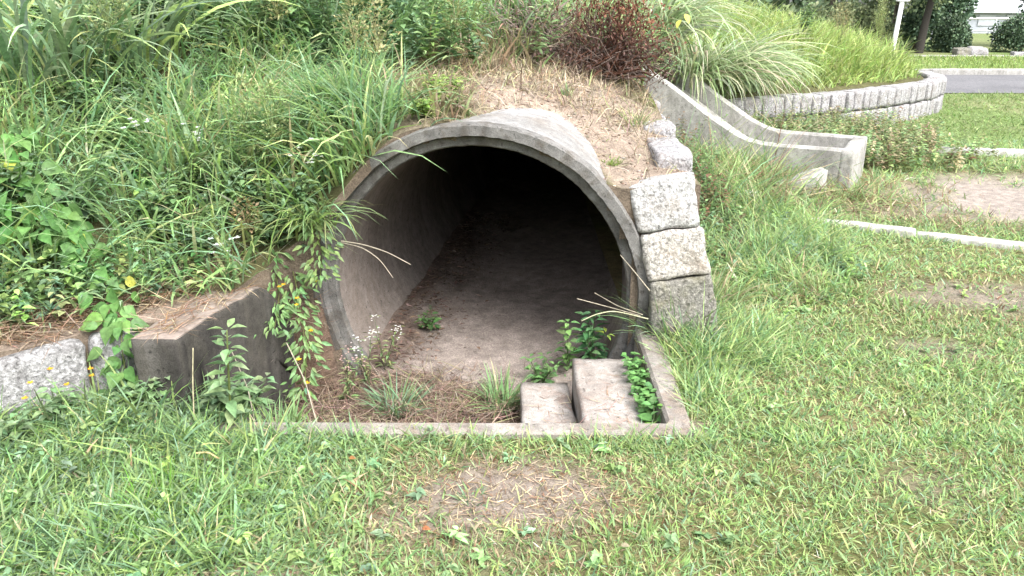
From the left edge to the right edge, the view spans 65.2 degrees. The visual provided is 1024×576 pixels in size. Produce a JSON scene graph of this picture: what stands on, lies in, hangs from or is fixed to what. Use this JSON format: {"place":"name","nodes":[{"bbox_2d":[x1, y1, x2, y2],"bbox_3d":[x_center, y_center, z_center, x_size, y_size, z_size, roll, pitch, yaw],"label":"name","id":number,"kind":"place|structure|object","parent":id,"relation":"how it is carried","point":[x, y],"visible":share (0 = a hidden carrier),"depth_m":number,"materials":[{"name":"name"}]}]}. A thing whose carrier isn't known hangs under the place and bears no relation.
{"place":"outdoors","nodes":[
{"label":"outdoors","id":0,"kind":"place"},
{"bbox_2d":[274,299,571,422],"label":"pit floor","id":1,"kind":"structure","parent":0,"point":[330,363],"depth_m":3.87,"materials":[{"name":"soil"}]},
{"bbox_2d":[350,327,377,387],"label":"white flower weed","id":2,"kind":"object","parent":1,"relation":"on","point":[364,367],"visible":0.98,"depth_m":3.92,"materials":[{"name":"green plant"}]},
{"bbox_2d":[351,370,435,419],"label":"grass tuft","id":3,"kind":"object","parent":1,"relation":"on","point":[403,405],"visible":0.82,"depth_m":3.76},
{"bbox_2d":[268,285,639,422],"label":"straw litter","id":4,"kind":"object","parent":1,"relation":"on","point":[353,402],"visible":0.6,"depth_m":3.76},
{"bbox_2d":[337,345,368,402],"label":"white flower weed","id":5,"kind":"object","parent":4,"relation":"on","point":[345,391],"visible":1,"depth_m":3.78,"materials":[{"name":"green plant"}]},
{"bbox_2d":[456,358,546,420],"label":"grass tuft","id":6,"kind":"object","parent":1,"relation":"on","point":[505,389],"visible":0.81,"depth_m":3.81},
{"bbox_2d":[520,382,576,422],"bbox_3d":[0.156,0.666,3.414,0.241,0.254,0.722,0,20,0],"label":"concrete slab","id":7,"kind":"object","parent":1,"relation":"on","point":[530,393],"depth_m":3.52,"materials":[{"name":"concrete"}]},
{"bbox_2d":[572,358,645,422],"bbox_3d":[0.401,0.601,3.404,0.260,0.354,0.732,0,20,0],"label":"concrete slab","id":8,"kind":"object","parent":1,"relation":"on","point":[591,372],"depth_m":3.37,"materials":[{"name":"concrete"}]},
{"bbox_2d":[0,0,923,387],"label":"hill","id":9,"kind":"structure","parent":0,"point":[352,182],"depth_m":3.76,"materials":[{"name":"soil"}]},
{"bbox_2d":[0,162,35,226],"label":"leafy weed","id":10,"kind":"object","parent":9,"relation":"on","point":[9,193],"visible":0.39,"depth_m":3.23,"materials":[{"name":"green plant"}]},
{"bbox_2d":[0,137,66,247],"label":"climbing vine","id":11,"kind":"object","parent":9,"relation":"on","point":[19,232],"visible":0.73,"depth_m":3.21,"materials":[{"name":"green plant"}]},
{"bbox_2d":[20,143,112,223],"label":"leafy weed","id":12,"kind":"object","parent":9,"relation":"on","point":[86,213],"visible":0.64,"depth_m":3.42,"materials":[{"name":"green plant"}]},
{"bbox_2d":[0,74,143,163],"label":"grass tuft","id":13,"kind":"object","parent":9,"relation":"on","point":[31,121],"visible":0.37,"depth_m":3.56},
{"bbox_2d":[0,0,171,93],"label":"reed clump","id":14,"kind":"object","parent":9,"relation":"on","point":[68,25],"visible":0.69,"depth_m":3.72,"materials":[{"name":"green plant"}]},
{"bbox_2d":[73,0,143,110],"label":"seed head weed","id":15,"kind":"object","parent":9,"relation":"on","point":[112,21],"visible":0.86,"depth_m":3.78,"materials":[{"name":"green plant"}]},
{"bbox_2d":[0,0,243,86],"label":"reed clump","id":16,"kind":"object","parent":9,"relation":"on","point":[61,47],"visible":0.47,"depth_m":3.85,"materials":[{"name":"green plant"}]},
{"bbox_2d":[0,222,279,362],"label":"dead grass","id":17,"kind":"structure","parent":9,"relation":"on","point":[45,334],"depth_m":3.17,"materials":[{"name":"plant"}]},
{"bbox_2d":[2,0,300,70],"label":"reed clump","id":18,"kind":"object","parent":9,"relation":"on","point":[176,17],"visible":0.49,"depth_m":4.11,"materials":[{"name":"green plant"}]},
{"bbox_2d":[42,95,267,182],"bbox_3d":[-1.557,-0.715,3.714,0.943,0.428,1.050,11,23,28],"label":"grass tuft","id":19,"kind":"object","parent":9,"relation":"on","point":[203,155],"visible":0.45,"depth_m":3.64,"materials":[{"name":"plant"}]},
{"bbox_2d":[128,168,186,243],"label":"leafy weed","id":20,"kind":"object","parent":9,"relation":"on","point":[138,197],"visible":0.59,"depth_m":3.49,"materials":[{"name":"green plant"}]},
{"bbox_2d":[90,0,250,36],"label":"reed clump","id":21,"kind":"object","parent":9,"relation":"on","point":[205,6],"visible":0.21,"depth_m":4.40,"materials":[{"name":"green plant"}]},
{"bbox_2d":[175,215,227,262],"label":"leafy weed","id":22,"kind":"object","parent":9,"relation":"on","point":[186,230],"visible":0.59,"depth_m":3.51,"materials":[{"name":"green plant"}]},
{"bbox_2d":[181,9,234,110],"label":"narrow leaf weed","id":23,"kind":"object","parent":9,"relation":"on","point":[206,67],"visible":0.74,"depth_m":4.08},
{"bbox_2d":[131,286,314,421],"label":"wing wall","id":24,"kind":"structure","parent":9,"relation":"on","point":[166,355],"depth_m":3.24,"materials":[{"name":"concrete"}]},
{"bbox_2d":[253,249,307,338],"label":"trailing weed","id":25,"kind":"object","parent":24,"relation":"on","point":[272,323],"visible":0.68,"depth_m":3.62,"materials":[{"name":"green plant"}]},
{"bbox_2d":[276,271,332,402],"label":"trailing weed","id":26,"kind":"object","parent":24,"relation":"hanging from","point":[312,347],"visible":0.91,"depth_m":3.64,"materials":[{"name":"green plant"}]},
{"bbox_2d":[217,164,270,224],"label":"leafy weed","id":27,"kind":"object","parent":9,"relation":"on","point":[237,187],"visible":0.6,"depth_m":3.67,"materials":[{"name":"green plant"}]},
{"bbox_2d":[228,196,275,262],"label":"seed head weed","id":28,"kind":"object","parent":9,"relation":"on","point":[242,214],"visible":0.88,"depth_m":3.60,"materials":[{"name":"green plant"}]},
{"bbox_2d":[217,72,294,189],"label":"seed head weed","id":29,"kind":"object","parent":9,"relation":"on","point":[269,81],"visible":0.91,"depth_m":3.69,"materials":[{"name":"green plant"}]},
{"bbox_2d":[258,0,302,76],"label":"seed head weed","id":30,"kind":"object","parent":9,"relation":"on","point":[278,14],"visible":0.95,"depth_m":4.16,"materials":[{"name":"green plant"}]},
{"bbox_2d":[219,88,347,160],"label":"grass tuft","id":31,"kind":"object","parent":9,"relation":"on","point":[295,138],"visible":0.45,"depth_m":3.82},
{"bbox_2d":[262,167,323,233],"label":"leafy weed","id":32,"kind":"object","parent":9,"relation":"on","point":[301,188],"visible":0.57,"depth_m":3.65,"materials":[{"name":"green plant"}]},
{"bbox_2d":[235,175,385,242],"bbox_3d":[-0.889,-0.360,3.608,0.756,0.283,0.616,-11,23,-29],"label":"grass tuft","id":33,"kind":"object","parent":9,"relation":"on","point":[311,218],"visible":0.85,"depth_m":3.59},
{"bbox_2d":[278,201,343,288],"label":"trailing weed","id":34,"kind":"object","parent":9,"relation":"hanging from","point":[311,274],"visible":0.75,"depth_m":3.66,"materials":[{"name":"green plant"}]},
{"bbox_2d":[308,0,348,69],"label":"narrow leaf weed","id":35,"kind":"object","parent":9,"relation":"on","point":[325,23],"visible":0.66,"depth_m":4.39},
{"bbox_2d":[254,38,440,136],"bbox_3d":[-0.793,-0.979,3.883,1.072,0.472,0.806,0,20,0],"label":"grass tuft","id":36,"kind":"object","parent":9,"relation":"on","point":[326,93],"visible":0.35,"depth_m":3.82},
{"bbox_2d":[0,0,703,336],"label":"meadow grass","id":37,"kind":"structure","parent":9,"relation":"on","point":[385,104],"depth_m":3.70,"materials":[{"name":"plant"}]},
{"bbox_2d":[331,0,400,85],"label":"seed head weed","id":38,"kind":"object","parent":9,"relation":"on","point":[378,47],"visible":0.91,"depth_m":4.02,"materials":[{"name":"green plant"}]},
{"bbox_2d":[343,0,389,56],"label":"narrow leaf weed","id":39,"kind":"object","parent":9,"relation":"on","point":[359,3],"visible":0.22,"depth_m":4.56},
{"bbox_2d":[408,98,434,117],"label":"leafy weed","id":40,"kind":"object","parent":9,"relation":"on","point":[425,106],"visible":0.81,"depth_m":3.65,"materials":[{"name":"green plant"}]},
{"bbox_2d":[435,0,470,70],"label":"seed head weed","id":41,"kind":"object","parent":9,"relation":"on","point":[454,19],"visible":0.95,"depth_m":4.41,"materials":[{"name":"green plant"}]},
{"bbox_2d":[389,0,529,37],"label":"shrub","id":42,"kind":"object","parent":9,"relation":"on","point":[475,19],"visible":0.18,"depth_m":5.05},
{"bbox_2d":[313,108,648,374],"bbox_3d":[0.213,-0.895,6.268,1.639,1.742,5.331,3,20,8],"label":"concrete pipe","id":43,"kind":"object","parent":9,"relation":"in","point":[424,206],"visible":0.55,"depth_m":4.10,"materials":[{"name":"concrete"}]},
{"bbox_2d":[361,155,608,399],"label":"tunnel floor","id":44,"kind":"structure","parent":43,"relation":"in","point":[549,269],"depth_m":5.10,"materials":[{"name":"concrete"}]},
{"bbox_2d":[369,314,402,369],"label":"white flower weed","id":45,"kind":"object","parent":44,"relation":"on","point":[380,364],"visible":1,"depth_m":4.01,"materials":[{"name":"green plant"}]},
{"bbox_2d":[414,305,441,329],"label":"seedling","id":46,"kind":"object","parent":44,"relation":"on","point":[425,321],"visible":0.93,"depth_m":4.48,"materials":[{"name":"green plant"}]},
{"bbox_2d":[368,210,527,367],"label":"dead leaves","id":47,"kind":"object","parent":44,"relation":"on","point":[431,298],"visible":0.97,"depth_m":4.86,"materials":[{"name":"plant"}]},
{"bbox_2d":[363,65,695,566],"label":"pebbles","id":48,"kind":"object","parent":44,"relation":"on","point":[614,136],"visible":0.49,"depth_m":4.10,"materials":[{"name":"stone"}]},
{"bbox_2d":[520,352,561,382],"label":"seedling","id":49,"kind":"object","parent":44,"relation":"on","point":[547,370],"visible":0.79,"depth_m":3.91,"materials":[{"name":"green plant"}]},
{"bbox_2d":[554,319,580,376],"bbox_3d":[0.279,0.300,3.955,0.144,0.316,0.140,14,24,33],"label":"sapling","id":50,"kind":"object","parent":44,"relation":"on","point":[568,356],"visible":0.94,"depth_m":3.93,"materials":[{"name":"green plant"}]},
{"bbox_2d":[572,310,609,358],"bbox_3d":[0.400,0.285,3.950,0.218,0.329,0.243,0,20,0],"label":"sapling","id":51,"kind":"object","parent":44,"relation":"on","point":[585,336],"visible":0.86,"depth_m":3.94,"materials":[{"name":"green plant"}]},
{"bbox_2d":[0,0,1023,575],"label":"undergrowth","id":52,"kind":"object","parent":9,"relation":"on","point":[892,142],"visible":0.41,"depth_m":4.01,"materials":[{"name":"green plant"}]},
{"bbox_2d":[450,1,579,53],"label":"grass tuft","id":53,"kind":"object","parent":9,"relation":"on","point":[513,33],"visible":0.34,"depth_m":4.95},
{"bbox_2d":[380,32,697,186],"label":"dry grass","id":54,"kind":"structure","parent":9,"relation":"on","point":[546,77],"depth_m":4.39,"materials":[{"name":"plant"}]},
{"bbox_2d":[471,0,612,60],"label":"dead shrub","id":55,"kind":"object","parent":9,"relation":"on","point":[528,31],"visible":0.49,"depth_m":5.03,"materials":[{"name":"plant"}]},
{"bbox_2d":[526,0,695,91],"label":"withered bush","id":56,"kind":"object","parent":9,"relation":"on","point":[623,60],"visible":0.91,"depth_m":4.83,"materials":[{"name":"brown plant"}]},
{"bbox_2d":[607,99,668,127],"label":"grass tuft","id":57,"kind":"object","parent":9,"relation":"on","point":[640,117],"visible":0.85,"depth_m":4.29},
{"bbox_2d":[643,113,675,137],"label":"edging block","id":58,"kind":"structure","parent":9,"relation":"on","point":[665,125],"depth_m":4.28,"materials":[{"name":"stone"}]},
{"bbox_2d":[646,137,692,171],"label":"edging block","id":59,"kind":"structure","parent":9,"relation":"on","point":[677,152],"depth_m":3.84,"materials":[{"name":"stone"}]},
{"bbox_2d":[589,0,793,75],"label":"plume grass","id":60,"kind":"object","parent":9,"relation":"on","point":[691,11],"depth_m":7.38,"materials":[{"name":"plant"}]},
{"bbox_2d":[647,15,846,123],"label":"plume grass","id":61,"kind":"object","parent":9,"relation":"on","point":[764,61],"depth_m":8.01,"materials":[{"name":"plant"}]},
{"bbox_2d":[638,59,866,191],"bbox_3d":[2.004,-1.563,7.338,2.300,1.179,0.878,11,22,27],"label":"concrete chute","id":62,"kind":"object","parent":9,"relation":"on","point":[677,103],"visible":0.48,"depth_m":7.10,"materials":[{"name":"concrete"}]},
{"bbox_2d":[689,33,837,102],"bbox_3d":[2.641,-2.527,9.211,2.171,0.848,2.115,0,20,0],"label":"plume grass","id":63,"kind":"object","parent":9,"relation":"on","point":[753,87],"depth_m":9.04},
{"bbox_2d":[626,0,925,95],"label":"bank grass","id":64,"kind":"structure","parent":9,"relation":"on","point":[871,59],"depth_m":10.53,"materials":[{"name":"plant"}]},
{"bbox_2d":[0,4,1023,575],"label":"lawn","id":65,"kind":"structure","parent":0,"point":[998,194],"depth_m":2.72,"materials":[{"name":"plant"}]},
{"bbox_2d":[0,409,35,449],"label":"broad leaf weed","id":66,"kind":"object","parent":65,"relation":"on","point":[4,430],"visible":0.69,"depth_m":2.72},
{"bbox_2d":[0,338,90,417],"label":"granite block","id":67,"kind":"structure","parent":65,"relation":"on","point":[66,360],"depth_m":2.96,"materials":[{"name":"stone"}]},
{"bbox_2d":[20,381,82,427],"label":"broad leaf weed","id":68,"kind":"object","parent":65,"relation":"on","point":[57,399],"visible":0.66,"depth_m":2.87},
{"bbox_2d":[0,116,148,409],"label":"climbing vine","id":69,"kind":"object","parent":65,"relation":"on","point":[116,327],"visible":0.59,"depth_m":3.21,"materials":[{"name":"green plant"}]},
{"bbox_2d":[0,467,174,575],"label":"grass tuft","id":70,"kind":"object","parent":65,"relation":"on","point":[86,536],"visible":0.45,"depth_m":2.35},
{"bbox_2d":[23,353,177,458],"bbox_3d":[-1.525,0.413,2.921,0.623,0.223,0.575,0,20,0],"label":"grass tuft","id":71,"kind":"object","parent":65,"relation":"on","point":[140,403],"visible":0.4,"depth_m":2.93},
{"bbox_2d":[88,327,146,392],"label":"granite block","id":72,"kind":"structure","parent":65,"relation":"on","point":[95,339],"depth_m":3.10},
{"bbox_2d":[96,383,140,414],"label":"broad leaf weed","id":73,"kind":"object","parent":65,"relation":"on","point":[127,394],"visible":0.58,"depth_m":3.00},
{"bbox_2d":[29,350,247,447],"bbox_3d":[-1.352,0.366,2.985,0.660,0.304,0.781,10,22,26],"label":"grass tuft","id":74,"kind":"object","parent":65,"relation":"on","point":[131,406],"visible":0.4,"depth_m":2.94,"materials":[{"name":"plant"}]},
{"bbox_2d":[133,376,169,407],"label":"broad leaf weed","id":75,"kind":"object","parent":65,"relation":"on","point":[151,385],"visible":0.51,"depth_m":3.00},
{"bbox_2d":[50,450,254,571],"bbox_3d":[-1.064,0.648,2.443,0.541,0.188,0.574,0,20,0],"label":"grass tuft","id":76,"kind":"object","parent":65,"relation":"on","point":[155,484],"visible":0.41,"depth_m":2.46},
{"bbox_2d":[139,366,281,450],"bbox_3d":[-1.125,0.435,2.973,0.516,0.210,0.566,-16,25,-38],"label":"grass tuft","id":77,"kind":"object","parent":65,"relation":"on","point":[246,402],"visible":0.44,"depth_m":2.98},
{"bbox_2d":[191,375,236,421],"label":"broad leaf weed","id":78,"kind":"object","parent":65,"relation":"on","point":[212,406],"visible":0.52,"depth_m":3.01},
{"bbox_2d":[201,318,254,427],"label":"nettle weed","id":79,"kind":"object","parent":65,"relation":"on","point":[233,407],"visible":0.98,"depth_m":2.87,"materials":[{"name":"green plant"}]},
{"bbox_2d":[231,372,276,414],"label":"broad leaf weed","id":80,"kind":"object","parent":65,"relation":"on","point":[258,393],"visible":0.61,"depth_m":3.09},
{"bbox_2d":[224,392,335,441],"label":"grass tuft","id":81,"kind":"object","parent":65,"relation":"on","point":[291,416],"visible":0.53,"depth_m":3.05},
{"bbox_2d":[172,422,693,438],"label":"concrete kerb","id":82,"kind":"structure","parent":65,"relation":"on","point":[555,431],"depth_m":2.92,"materials":[{"name":"concrete"}]},
{"bbox_2d":[22,176,1023,575],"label":"dry thatch","id":83,"kind":"object","parent":65,"relation":"on","point":[454,470],"visible":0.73,"depth_m":2.58,"materials":[{"name":"plant"}]},
{"bbox_2d":[568,509,681,575],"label":"grass tuft","id":84,"kind":"object","parent":65,"relation":"on","point":[648,528],"visible":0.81,"depth_m":2.34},
{"bbox_2d":[621,352,658,421],"bbox_3d":[0.538,0.420,3.365,0.126,0.147,0.494,0,20,0],"label":"clover patch","id":85,"kind":"object","parent":65,"relation":"on","point":[639,379],"visible":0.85,"depth_m":3.32,"materials":[{"name":"green plant"}]},
{"bbox_2d":[637,396,670,422],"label":"seedling","id":86,"kind":"object","parent":65,"relation":"on","point":[645,416],"visible":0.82,"depth_m":3.11,"materials":[{"name":"green plant"}]},
{"bbox_2d":[632,329,690,425],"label":"concrete kerb","id":87,"kind":"structure","parent":65,"relation":"on","point":[657,370],"depth_m":3.29,"materials":[{"name":"concrete"}]},
{"bbox_2d":[588,284,751,360],"bbox_3d":[0.798,0.086,3.775,0.841,0.316,0.792,18,27,41],"label":"grass tuft","id":88,"kind":"object","parent":65,"relation":"on","point":[646,330],"visible":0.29,"depth_m":3.65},
{"bbox_2d":[647,274,717,341],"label":"granite block","id":89,"kind":"structure","parent":65,"relation":"on","point":[692,293],"depth_m":3.64,"materials":[{"name":"stone"}]},
{"bbox_2d":[640,226,710,280],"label":"granite block","id":90,"kind":"structure","parent":89,"relation":"on","point":[667,254],"depth_m":3.60,"materials":[{"name":"stone"}]},
{"bbox_2d":[621,172,699,232],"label":"granite block","id":91,"kind":"structure","parent":90,"relation":"on","point":[667,201],"depth_m":3.56,"materials":[{"name":"stone"}]},
{"bbox_2d":[709,258,778,316],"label":"grass tuft","id":92,"kind":"object","parent":65,"relation":"on","point":[717,287],"visible":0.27,"depth_m":4.16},
{"bbox_2d":[707,217,824,264],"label":"grass tuft","id":93,"kind":"object","parent":65,"relation":"on","point":[752,241],"visible":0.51,"depth_m":4.95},
{"bbox_2d":[773,167,827,194],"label":"rock","id":94,"kind":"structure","parent":65,"relation":"on","point":[818,171],"depth_m":6.44,"materials":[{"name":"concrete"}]},
{"bbox_2d":[717,0,894,21],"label":"wood","id":95,"kind":"object","parent":65,"relation":"on","point":[797,5],"visible":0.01,"depth_m":57.37,"materials":[{"name":"green plant"}]},
{"bbox_2d":[728,69,946,128],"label":"granite wall","id":96,"kind":"structure","parent":65,"relation":"on","point":[921,97],"depth_m":9.88,"materials":[{"name":"stone"}]},
{"bbox_2d":[801,0,873,39],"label":"understory shrub","id":97,"kind":"object","parent":65,"relation":"on","point":[819,11],"visible":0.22,"depth_m":23.92,"materials":[{"name":"green plant"}]},
{"bbox_2d":[815,268,877,296],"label":"grass tuft","id":98,"kind":"object","parent":65,"relation":"on","point":[850,290],"visible":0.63,"depth_m":4.36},
{"bbox_2d":[808,217,915,237],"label":"white kerb","id":99,"kind":"structure","parent":65,"relation":"on","point":[910,231],"depth_m":5.44,"materials":[{"name":"concrete"}]},
{"bbox_2d":[845,0,905,44],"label":"understory shrub","id":100,"kind":"object","parent":65,"relation":"on","point":[868,15],"visible":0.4,"depth_m":24.61,"materials":[{"name":"green plant"}]},
{"bbox_2d":[867,290,946,324],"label":"grass tuft","id":101,"kind":"object","parent":65,"relation":"on","point":[904,304],"visible":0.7,"depth_m":4.12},
{"bbox_2d":[892,0,946,50],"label":"understory shrub","id":102,"kind":"object","parent":65,"relation":"on","point":[912,21],"visible":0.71,"depth_m":24.85,"materials":[{"name":"green plant"}]},
{"bbox_2d":[892,0,951,52],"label":"broadleaf tree","id":103,"kind":"object","parent":65,"relation":"on","point":[923,30],"visible":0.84,"depth_m":23.81,"materials":[{"name":"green plant"}]},
{"bbox_2d":[910,0,978,47],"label":"evergreen tree","id":104,"kind":"object","parent":65,"relation":"on","point":[965,8],"visible":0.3,"depth_m":25.35,"materials":[{"name":"green plant"}]},
{"bbox_2d":[932,13,972,52],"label":"hedge bush","id":105,"kind":"object","parent":65,"relation":"on","point":[956,30],"visible":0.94,"depth_m":24.07,"materials":[{"name":"green plant"}]},
{"bbox_2d":[903,0,1023,32],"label":"grey building","id":106,"kind":"structure","parent":65,"relation":"on","point":[995,8],"depth_m":37.99,"materials":[{"name":"white concrete"}]},
{"bbox_2d":[915,146,1023,157],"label":"white kerb","id":107,"kind":"structure","parent":65,"relation":"on","point":[1003,151],"depth_m":8.15,"materials":[{"name":"concrete"}]},
{"bbox_2d":[916,231,1023,249],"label":"white kerb","id":108,"kind":"structure","parent":65,"relation":"on","point":[981,241],"depth_m":5.22,"materials":[{"name":"concrete"}]},
{"bbox_2d":[986,13,1023,51],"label":"hedge bush","id":109,"kind":"object","parent":65,"relation":"on","point":[1011,36],"visible":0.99,"depth_m":24.25,"materials":[{"name":"green plant"}]},
{"bbox_2d":[905,53,1023,68],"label":"verge grass","id":110,"kind":"structure","parent":0,"point":[993,60],"depth_m":20.07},
{"bbox_2d":[945,75,1023,92],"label":"road","id":111,"kind":"structure","parent":0,"point":[981,83],"depth_m":15.15,"materials":[{"name":"concrete"}]},
{"bbox_2d":[920,68,1023,74],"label":"road kerb","id":112,"kind":"structure","parent":111,"relation":"on","point":[969,71],"depth_m":16.90,"materials":[{"name":"concrete"}]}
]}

